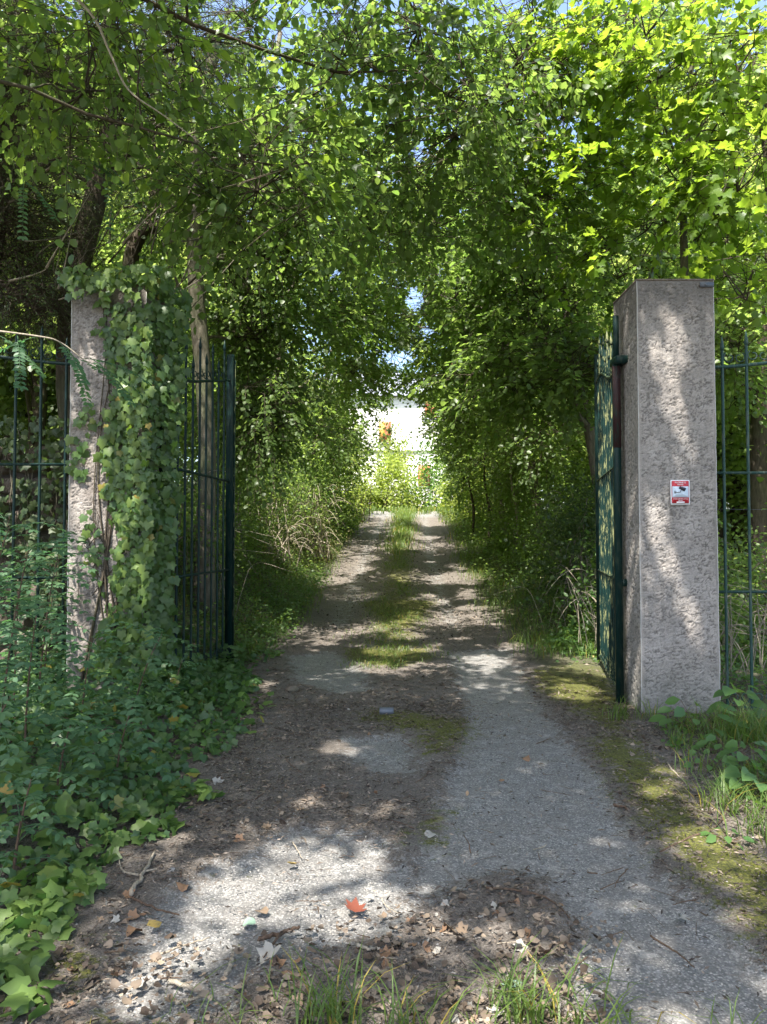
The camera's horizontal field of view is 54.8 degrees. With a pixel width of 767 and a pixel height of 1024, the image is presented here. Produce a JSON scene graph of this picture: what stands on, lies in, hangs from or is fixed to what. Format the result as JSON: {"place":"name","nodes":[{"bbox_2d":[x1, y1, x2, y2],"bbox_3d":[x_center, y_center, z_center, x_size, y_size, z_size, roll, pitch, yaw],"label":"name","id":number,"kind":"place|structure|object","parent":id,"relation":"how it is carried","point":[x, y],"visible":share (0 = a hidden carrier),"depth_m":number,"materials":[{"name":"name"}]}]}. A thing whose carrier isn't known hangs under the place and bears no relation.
{"place":"outdoors","nodes":[
{"label":"outdoors","id":0,"kind":"place"},
{"bbox_2d":[0,510,766,1023],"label":"driveway","id":1,"kind":"structure","parent":0,"point":[746,970],"depth_m":3.42,"materials":[{"name":"gravel"}]},
{"bbox_2d":[0,928,66,1021],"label":"ivy trail","id":2,"kind":"object","parent":1,"relation":"on","point":[18,1000],"visible":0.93,"depth_m":2.25,"materials":[{"name":"green plant"}]},
{"bbox_2d":[0,766,89,896],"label":"pinnate sapling","id":3,"kind":"object","parent":1,"relation":"on","point":[23,808],"visible":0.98,"depth_m":3.01,"materials":[{"name":"green plant"}]},
{"bbox_2d":[5,853,88,919],"bbox_3d":[-1.361,1.463,2.979,0.293,0.117,0.882,1,-2,-26],"label":"ivy trail","id":4,"kind":"object","parent":1,"relation":"on","point":[46,874],"visible":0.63,"depth_m":2.86,"materials":[{"name":"green plant"}]},
{"bbox_2d":[22,842,107,897],"bbox_3d":[-1.274,1.462,3.028,0.319,0.143,0.512,1,-2,-36],"label":"ivy trail","id":5,"kind":"object","parent":1,"relation":"on","point":[53,887],"visible":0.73,"depth_m":2.94,"materials":[{"name":"green plant"}]},
{"bbox_2d":[0,710,139,838],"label":"pinnate sapling","id":6,"kind":"object","parent":1,"relation":"on","point":[104,795],"visible":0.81,"depth_m":3.53,"materials":[{"name":"green plant"}]},
{"bbox_2d":[43,692,195,809],"bbox_3d":[-1.466,1.275,3.982,0.902,0.569,0.658,0,-2,0],"label":"pinnate sapling","id":7,"kind":"object","parent":1,"relation":"on","point":[139,749],"visible":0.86,"depth_m":3.94,"materials":[{"name":"green plant"}]},
{"bbox_2d":[84,625,194,729],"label":"pinnate sapling","id":8,"kind":"object","parent":1,"relation":"on","point":[150,644],"visible":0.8,"depth_m":5.25,"materials":[{"name":"green plant"}]},
{"bbox_2d":[158,336,235,669],"bbox_3d":[-1.847,-0.130,7.457,0.090,3.653,2.036,0,-2,6],"label":"gate leaf","id":9,"kind":"object","parent":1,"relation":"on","point":[229,569],"visible":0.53,"depth_m":7.88,"materials":[{"name":"green metal"}]},
{"bbox_2d":[169,779,224,808],"bbox_3d":[-0.984,1.512,3.926,0.300,0.118,0.350,0,-2,0],"label":"ivy trail","id":10,"kind":"object","parent":1,"relation":"on","point":[203,790],"visible":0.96,"depth_m":3.97,"materials":[{"name":"green plant"}]},
{"bbox_2d":[0,875,621,1023],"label":"thick leaf litter","id":11,"kind":"object","parent":1,"relation":"on","point":[259,1000],"visible":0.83,"depth_m":2.41,"materials":[{"name":"plant"}]},
{"bbox_2d":[258,930,406,1023],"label":"grass tuft","id":12,"kind":"object","parent":1,"relation":"on","point":[336,1015],"visible":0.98,"depth_m":2.17,"materials":[{"name":"plant"}]},
{"bbox_2d":[0,700,766,1023],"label":"fine litter","id":13,"kind":"object","parent":1,"relation":"on","point":[59,995],"visible":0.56,"depth_m":3.52,"materials":[{"name":"brown plant"}]},
{"bbox_2d":[0,668,766,1023],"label":"dry strips","id":14,"kind":"object","parent":1,"relation":"on","point":[388,810],"visible":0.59,"depth_m":3.98,"materials":[{"name":"brown plant"}]},
{"bbox_2d":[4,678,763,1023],"bbox_3d":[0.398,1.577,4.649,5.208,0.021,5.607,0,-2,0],"label":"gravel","id":15,"kind":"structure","parent":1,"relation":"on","point":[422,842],"depth_m":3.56,"materials":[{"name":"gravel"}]},
{"bbox_2d":[3,949,765,1023],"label":"sparse grass","id":16,"kind":"structure","parent":1,"relation":"on","point":[469,1022],"depth_m":2.16,"materials":[{"name":"plant"}]},
{"bbox_2d":[3,686,766,1023],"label":"leaf fragments","id":17,"kind":"object","parent":1,"relation":"on","point":[263,988],"visible":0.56,"depth_m":4.17,"materials":[{"name":"plant"}]},
{"bbox_2d":[15,667,766,1023],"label":"fine twigs","id":18,"kind":"object","parent":1,"relation":"on","point":[407,823],"visible":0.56,"depth_m":3.85,"materials":[{"name":"wood"}]},
{"bbox_2d":[20,688,766,1023],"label":"grit","id":19,"kind":"object","parent":1,"relation":"on","point":[454,866],"visible":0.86,"depth_m":3.10,"materials":[{"name":"grey stone"}]},
{"bbox_2d":[329,543,459,669],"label":"median tufts","id":20,"kind":"object","parent":1,"relation":"on","point":[406,649],"visible":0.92,"depth_m":11.06,"materials":[{"name":"green plant"}]},
{"bbox_2d":[239,537,557,641],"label":"lane litter","id":21,"kind":"object","parent":1,"relation":"on","point":[401,595],"visible":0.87,"depth_m":14.30,"materials":[{"name":"brown plant"}]},
{"bbox_2d":[377,507,432,560],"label":"median grass","id":22,"kind":"structure","parent":1,"relation":"on","point":[405,519],"depth_m":25.06,"materials":[{"name":"plant"}]},
{"bbox_2d":[337,959,478,1023],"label":"grass tuft","id":23,"kind":"object","parent":1,"relation":"on","point":[399,1014],"visible":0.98,"depth_m":2.13,"materials":[{"name":"plant"}]},
{"bbox_2d":[179,565,765,714],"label":"drive litter","id":24,"kind":"object","parent":1,"relation":"on","point":[433,637],"visible":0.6,"depth_m":8.22,"materials":[{"name":"brown plant"}]},
{"bbox_2d":[442,932,612,1023],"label":"grass tuft","id":25,"kind":"object","parent":1,"relation":"on","point":[516,995],"visible":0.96,"depth_m":2.17,"materials":[{"name":"plant"}]},
{"bbox_2d":[357,662,766,932],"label":"moss","id":26,"kind":"object","parent":1,"relation":"on","point":[619,777],"visible":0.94,"depth_m":4.46,"materials":[{"name":"plant"}]},
{"bbox_2d":[494,936,694,1023],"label":"grass tuft","id":27,"kind":"object","parent":1,"relation":"on","point":[616,1015],"visible":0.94,"depth_m":2.15,"materials":[{"name":"plant"}]},
{"bbox_2d":[650,763,758,816],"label":"grass tuft","id":28,"kind":"object","parent":1,"relation":"on","point":[721,791],"visible":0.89,"depth_m":3.92,"materials":[{"name":"plant"}]},
{"bbox_2d":[715,761,766,796],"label":"broadleaf plant","id":29,"kind":"object","parent":1,"relation":"on","point":[734,774],"visible":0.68,"depth_m":4.03,"materials":[{"name":"green plant"}]},
{"bbox_2d":[0,484,766,815],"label":"ground","id":30,"kind":"structure","parent":0,"point":[594,666],"depth_m":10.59,"materials":[{"name":"plant"}]},
{"bbox_2d":[0,446,68,668],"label":"stone wall","id":31,"kind":"structure","parent":30,"relation":"on","point":[44,531],"depth_m":7.24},
{"bbox_2d":[0,415,69,684],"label":"bank ivy","id":32,"kind":"object","parent":31,"relation":"attached to","point":[29,505],"visible":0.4,"depth_m":7.08,"materials":[{"name":"green plant"}]},
{"bbox_2d":[0,326,69,693],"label":"iron fence","id":33,"kind":"object","parent":30,"relation":"on","point":[39,464],"visible":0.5,"depth_m":6.37,"materials":[{"name":"metal"}]},
{"bbox_2d":[0,577,81,743],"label":"pinnate sapling","id":34,"kind":"object","parent":30,"relation":"on","point":[62,616],"visible":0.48,"depth_m":4.71,"materials":[{"name":"green plant"}]},
{"bbox_2d":[0,686,87,850],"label":"pinnate sapling","id":35,"kind":"object","parent":30,"relation":"on","point":[9,760],"visible":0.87,"depth_m":3.29,"materials":[{"name":"green plant"}]},
{"bbox_2d":[0,548,96,689],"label":"pinnate sapling","id":36,"kind":"object","parent":30,"relation":"on","point":[57,602],"visible":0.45,"depth_m":5.96,"materials":[{"name":"green plant"}]},
{"bbox_2d":[0,538,99,761],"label":"pinnate sapling","id":37,"kind":"object","parent":30,"relation":"on","point":[15,637],"visible":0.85,"depth_m":4.08,"materials":[{"name":"green plant"}]},
{"bbox_2d":[0,600,111,786],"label":"pinnate sapling","id":38,"kind":"object","parent":30,"relation":"on","point":[28,665],"visible":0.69,"depth_m":3.96,"materials":[{"name":"green plant"}]},
{"bbox_2d":[0,531,112,717],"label":"pinnate sapling","id":39,"kind":"object","parent":30,"relation":"on","point":[72,576],"visible":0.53,"depth_m":5.24,"materials":[{"name":"green plant"}]},
{"bbox_2d":[3,621,150,751],"bbox_3d":[-1.981,1.165,4.806,0.849,0.842,0.785,0,-2,0],"label":"pinnate sapling","id":40,"kind":"object","parent":30,"relation":"on","point":[84,691],"visible":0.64,"depth_m":4.81,"materials":[{"name":"green plant"}]},
{"bbox_2d":[0,0,190,392],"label":"evergreen tree","id":41,"kind":"object","parent":30,"relation":"on","point":[24,286],"visible":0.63,"depth_m":8.19,"materials":[{"name":"green plant"}]},
{"bbox_2d":[0,231,215,451],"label":"woodland bush","id":42,"kind":"object","parent":30,"relation":"on","point":[4,379],"visible":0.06,"depth_m":14.21,"materials":[{"name":"green plant"}]},
{"bbox_2d":[66,284,164,706],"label":"gate pillar","id":43,"kind":"structure","parent":30,"relation":"on","point":[85,317],"depth_m":6.07,"materials":[{"name":"concrete"}]},
{"bbox_2d":[55,261,193,703],"bbox_3d":[-2.174,-0.258,6.265,1.122,3.731,0.951,0,-2,0],"label":"climbing ivy","id":44,"kind":"object","parent":43,"relation":"attached to","point":[148,561],"visible":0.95,"depth_m":6.02,"materials":[{"name":"green plant"}]},
{"bbox_2d":[0,118,247,452],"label":"woodland tree","id":45,"kind":"object","parent":30,"relation":"on","point":[31,402],"visible":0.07,"depth_m":13.53,"materials":[{"name":"green plant"}]},
{"bbox_2d":[0,643,262,1009],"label":"ground ivy","id":46,"kind":"object","parent":30,"relation":"on","point":[26,921],"visible":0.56,"depth_m":3.99,"materials":[{"name":"green plant"}]},
{"bbox_2d":[0,0,270,452],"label":"evergreen tree","id":47,"kind":"object","parent":30,"relation":"on","point":[99,199],"visible":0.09,"depth_m":9.06,"materials":[{"name":"green plant"}]},
{"bbox_2d":[0,82,245,310],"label":"dead twigs","id":48,"kind":"object","parent":47,"relation":"attached to","point":[125,241],"visible":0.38,"depth_m":8.17,"materials":[{"name":"wood"}]},
{"bbox_2d":[26,615,279,715],"bbox_3d":[-3.620,1.059,7.211,4.896,1.362,2.831,0,-2,0],"label":"ground ivy","id":49,"kind":"object","parent":30,"relation":"on","point":[229,686],"visible":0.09,"depth_m":7.62,"materials":[{"name":"green plant"}]},
{"bbox_2d":[47,0,299,272],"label":"evergreen tree","id":50,"kind":"object","parent":30,"relation":"on","point":[130,248],"visible":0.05,"depth_m":11.06,"materials":[{"name":"green plant"}]},
{"bbox_2d":[165,443,247,587],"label":"bush","id":51,"kind":"object","parent":30,"relation":"on","point":[180,514],"visible":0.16,"depth_m":9.48,"materials":[{"name":"green plant"}]},
{"bbox_2d":[174,408,285,582],"bbox_3d":[-2.676,-0.247,11.606,2.711,2.900,2.757,2,-3,-41],"label":"bush","id":52,"kind":"object","parent":30,"relation":"on","point":[239,546],"visible":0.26,"depth_m":11.47,"materials":[{"name":"green plant"}]},
{"bbox_2d":[179,407,297,578],"bbox_3d":[-2.931,-0.422,13.963,2.400,3.440,3.134,-1,-2,16],"label":"bush","id":53,"kind":"object","parent":30,"relation":"on","point":[256,512],"visible":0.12,"depth_m":14.14,"materials":[{"name":"green plant"}]},
{"bbox_2d":[170,500,334,662],"bbox_3d":[-3.023,0.643,12.186,4.060,2.436,7.696,0,-2,0],"label":"bank ground cover","id":54,"kind":"object","parent":30,"relation":"on","point":[287,610],"visible":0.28,"depth_m":11.45,"materials":[{"name":"green plant"}]},
{"bbox_2d":[99,22,411,619],"bbox_3d":[-1.863,-2.429,10.497,4.482,7.694,3.691,-1,-2,23],"label":"evergreen tree","id":55,"kind":"object","parent":30,"relation":"on","point":[262,423],"visible":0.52,"depth_m":10.19,"materials":[{"name":"green plant"}]},
{"bbox_2d":[186,470,359,581],"bbox_3d":[-2.702,-0.004,21.495,3.716,3.595,13.105,0,-2,0],"label":"bush","id":56,"kind":"object","parent":30,"relation":"on","point":[302,560],"visible":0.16,"depth_m":17.52,"materials":[{"name":"green plant"}]},
{"bbox_2d":[242,488,328,576],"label":"dry bush","id":57,"kind":"object","parent":30,"relation":"on","point":[285,551],"visible":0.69,"depth_m":15.55,"materials":[{"name":"beige plant"}]},
{"bbox_2d":[235,429,339,550],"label":"bush","id":58,"kind":"object","parent":30,"relation":"on","point":[291,509],"visible":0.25,"depth_m":17.00,"materials":[{"name":"green plant"}]},
{"bbox_2d":[265,426,350,534],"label":"bush","id":59,"kind":"object","parent":30,"relation":"on","point":[326,504],"visible":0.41,"depth_m":20.59,"materials":[{"name":"green plant"}]},
{"bbox_2d":[281,474,353,564],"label":"dry bush","id":60,"kind":"object","parent":30,"relation":"on","point":[319,550],"visible":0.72,"depth_m":18.55,"materials":[{"name":"green plant"}]},
{"bbox_2d":[181,100,484,521],"bbox_3d":[-0.793,-4.297,16.531,7.380,9.014,6.533,0,-2,0],"label":"field maple","id":61,"kind":"object","parent":30,"relation":"on","point":[377,373],"visible":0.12,"depth_m":16.50,"materials":[{"name":"green plant"}]},
{"bbox_2d":[0,0,668,336],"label":"lime tree","id":62,"kind":"object","parent":30,"relation":"on","point":[433,76],"visible":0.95,"depth_m":6.90,"materials":[{"name":"green plant"}]},
{"bbox_2d":[17,156,126,239],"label":"hanging branch","id":63,"kind":"object","parent":62,"relation":"hanging from","point":[119,184],"visible":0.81,"depth_m":6.30,"materials":[{"name":"green plant"}]},
{"bbox_2d":[0,330,158,409],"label":"hanging branch","id":64,"kind":"object","parent":62,"relation":"hanging from","point":[76,367],"visible":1,"depth_m":5.29,"materials":[{"name":"green plant"}]},
{"bbox_2d":[303,433,369,535],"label":"bush","id":65,"kind":"object","parent":30,"relation":"on","point":[357,518],"visible":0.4,"depth_m":24.75,"materials":[{"name":"green plant"}]},
{"bbox_2d":[173,0,528,533],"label":"field maple","id":66,"kind":"object","parent":30,"relation":"on","point":[365,302],"visible":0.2,"depth_m":12.27,"materials":[{"name":"green plant"}]},
{"bbox_2d":[333,447,387,522],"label":"bush","id":67,"kind":"object","parent":30,"relation":"on","point":[362,511],"visible":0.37,"depth_m":29.27,"materials":[{"name":"green plant"}]},
{"bbox_2d":[278,182,465,508],"bbox_3d":[-0.007,-4.702,23.166,7.672,9.605,9.097,-1,-2,27],"label":"field maple","id":68,"kind":"object","parent":30,"relation":"on","point":[354,443],"visible":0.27,"depth_m":22.52,"materials":[{"name":"green plant"}]},
{"bbox_2d":[319,373,447,506],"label":"house","id":69,"kind":"structure","parent":30,"relation":"on","point":[404,420],"depth_m":62.28,"materials":[{"name":"stone"}]},
{"bbox_2d":[371,417,417,505],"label":"sunny bush","id":70,"kind":"object","parent":30,"relation":"on","point":[404,456],"visible":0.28,"depth_m":43.48,"materials":[{"name":"green plant"}]},
{"bbox_2d":[361,446,427,510],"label":"sunny bush","id":71,"kind":"object","parent":30,"relation":"on","point":[398,473],"visible":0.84,"depth_m":39.04,"materials":[{"name":"green plant"}]},
{"bbox_2d":[263,483,570,559],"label":"lane grass","id":72,"kind":"structure","parent":30,"relation":"on","point":[455,537],"depth_m":23.11,"materials":[{"name":"plant"}]},
{"bbox_2d":[395,434,455,510],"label":"sunny bush","id":73,"kind":"object","parent":30,"relation":"on","point":[433,481],"visible":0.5,"depth_m":40.34,"materials":[{"name":"green plant"}]},
{"bbox_2d":[375,218,584,535],"bbox_3d":[2.015,-4.005,22.076,6.883,9.650,10.270,0,-2,0],"label":"field maple","id":74,"kind":"object","parent":30,"relation":"on","point":[458,461],"visible":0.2,"depth_m":21.62,"materials":[{"name":"green plant"}]},
{"bbox_2d":[450,454,530,537],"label":"bush","id":75,"kind":"object","parent":30,"relation":"on","point":[483,512],"visible":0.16,"depth_m":23.44,"materials":[{"name":"green plant"}]},
{"bbox_2d":[326,82,675,566],"bbox_3d":[2.702,-3.620,15.634,8.849,9.946,6.880,-1,-2,27],"label":"field maple","id":76,"kind":"object","parent":30,"relation":"on","point":[527,449],"visible":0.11,"depth_m":15.65,"materials":[{"name":"green plant"}]},
{"bbox_2d":[464,450,558,556],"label":"bush","id":77,"kind":"object","parent":30,"relation":"on","point":[495,521],"visible":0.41,"depth_m":19.30,"materials":[{"name":"green plant"}]},
{"bbox_2d":[446,506,594,588],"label":"verge undergrowth","id":78,"kind":"object","parent":30,"relation":"on","point":[485,548],"visible":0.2,"depth_m":18.44,"materials":[{"name":"green plant"}]},
{"bbox_2d":[480,449,593,580],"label":"bush","id":79,"kind":"object","parent":30,"relation":"on","point":[522,539],"visible":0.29,"depth_m":15.91,"materials":[{"name":"green plant"}]},
{"bbox_2d":[321,0,763,497],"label":"field maple","id":80,"kind":"object","parent":30,"relation":"on","point":[508,380],"visible":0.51,"depth_m":10.89,"materials":[{"name":"green plant"}]},
{"bbox_2d":[498,453,595,621],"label":"bush","id":81,"kind":"object","parent":30,"relation":"on","point":[582,521],"visible":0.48,"depth_m":11.20,"materials":[{"name":"green plant"}]},
{"bbox_2d":[500,442,595,600],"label":"bush","id":82,"kind":"object","parent":30,"relation":"on","point":[539,534],"visible":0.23,"depth_m":13.74,"materials":[{"name":"green plant"}]},
{"bbox_2d":[536,530,596,642],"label":"broadleaf bush","id":83,"kind":"object","parent":30,"relation":"on","point":[572,622],"visible":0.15,"depth_m":9.56,"materials":[{"name":"green plant"}]},
{"bbox_2d":[537,623,596,657],"bbox_3d":[2.558,1.586,9.328,1.190,0.381,1.457,0,-2,0],"label":"nettle patch","id":84,"kind":"object","parent":30,"relation":"on","point":[577,647],"visible":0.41,"depth_m":9.32,"materials":[{"name":"green plant"}]},
{"bbox_2d":[460,0,766,602],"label":"field maple","id":85,"kind":"object","parent":30,"relation":"on","point":[734,379],"visible":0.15,"depth_m":11.76,"materials":[{"name":"green plant"}]},
{"bbox_2d":[471,559,766,664],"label":"verge ground cover","id":86,"kind":"object","parent":30,"relation":"on","point":[582,647],"visible":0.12,"depth_m":11.37,"materials":[{"name":"green plant"}]},
{"bbox_2d":[503,386,744,524],"bbox_3d":[6.521,-1.571,18.831,7.233,5.516,7.912,0,-2,5],"label":"woodland bush","id":87,"kind":"object","parent":30,"relation":"on","point":[574,461],"visible":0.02,"depth_m":18.04,"materials":[{"name":"green plant"}]},
{"bbox_2d":[488,0,766,332],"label":"young tree","id":88,"kind":"object","parent":30,"relation":"on","point":[718,205],"visible":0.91,"depth_m":7.74,"materials":[{"name":"green plant"}]},
{"bbox_2d":[537,325,758,575],"bbox_3d":[6.943,-1.342,15.143,7.233,5.516,7.912,2,-2,-38],"label":"woodland bush","id":89,"kind":"object","parent":30,"relation":"on","point":[733,500],"visible":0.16,"depth_m":14.84,"materials":[{"name":"green plant"}]},
{"bbox_2d":[540,491,766,652],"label":"bush","id":90,"kind":"object","parent":30,"relation":"on","point":[593,581],"visible":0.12,"depth_m":9.56,"materials":[{"name":"green plant"}]},
{"bbox_2d":[552,125,764,576],"bbox_3d":[7.534,-3.745,15.632,8.571,10.271,8.724,-1,-2,30],"label":"woodland tree","id":91,"kind":"object","parent":30,"relation":"on","point":[758,185],"visible":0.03,"depth_m":14.99,"materials":[{"name":"green plant"}]},
{"bbox_2d":[613,279,719,713],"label":"gate pillar","id":92,"kind":"structure","parent":30,"relation":"on","point":[671,646],"depth_m":6.08,"materials":[{"name":"concrete"}]},
{"bbox_2d":[594,315,628,702],"bbox_3d":[2.209,-0.126,7.339,0.151,3.658,2.096,0,-2,9],"label":"gate leaf","id":93,"kind":"object","parent":92,"relation":"attached to","point":[611,582],"visible":1,"depth_m":7.02,"materials":[{"name":"green metal"}]},
{"bbox_2d":[649,696,749,735],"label":"broadleaf plant","id":94,"kind":"object","parent":30,"relation":"on","point":[677,710],"visible":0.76,"depth_m":5.26,"materials":[{"name":"green plant"}]},
{"bbox_2d":[653,705,766,809],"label":"verge corner grass","id":95,"kind":"structure","parent":30,"relation":"on","point":[677,734],"depth_m":5.04,"materials":[{"name":"plant"}]},
{"bbox_2d":[679,696,766,743],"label":"grass tuft","id":96,"kind":"object","parent":30,"relation":"on","point":[730,726],"visible":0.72,"depth_m":5.17,"materials":[{"name":"plant"}]},
{"bbox_2d":[707,682,765,719],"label":"broadleaf plant","id":97,"kind":"object","parent":30,"relation":"on","point":[726,691],"visible":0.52,"depth_m":5.51,"materials":[{"name":"green plant"}]},
{"bbox_2d":[708,691,766,748],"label":"grass tuft","id":98,"kind":"object","parent":30,"relation":"on","point":[760,726],"visible":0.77,"depth_m":5.11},
{"bbox_2d":[715,331,766,708],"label":"iron fence","id":99,"kind":"object","parent":30,"relation":"on","point":[723,472],"visible":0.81,"depth_m":6.22,"materials":[{"name":"metal"}]},
{"bbox_2d":[716,369,766,541],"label":"woodland bush","id":100,"kind":"object","parent":30,"relation":"on","point":[738,462],"visible":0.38,"depth_m":13.49,"materials":[{"name":"green plant"}]},
{"bbox_2d":[718,538,766,669],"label":"bush","id":101,"kind":"object","parent":30,"relation":"on","point":[746,616],"visible":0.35,"depth_m":8.37,"materials":[{"name":"green plant"}]},
{"bbox_2d":[718,523,766,649],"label":"bush","id":102,"kind":"object","parent":30,"relation":"on","point":[758,568],"visible":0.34,"depth_m":9.47,"materials":[{"name":"green plant"}]},
{"bbox_2d":[719,583,766,689],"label":"dead twigs","id":103,"kind":"object","parent":30,"relation":"on","point":[754,643],"visible":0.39,"depth_m":7.33,"materials":[{"name":"plant"}]},
{"bbox_2d":[720,632,766,695],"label":"grass","id":104,"kind":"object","parent":30,"relation":"on","point":[746,677],"visible":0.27,"depth_m":7.15,"materials":[{"name":"green plant"}]},
{"bbox_2d":[1,0,766,510],"label":"sky","id":105,"kind":"structure","parent":0,"point":[307,8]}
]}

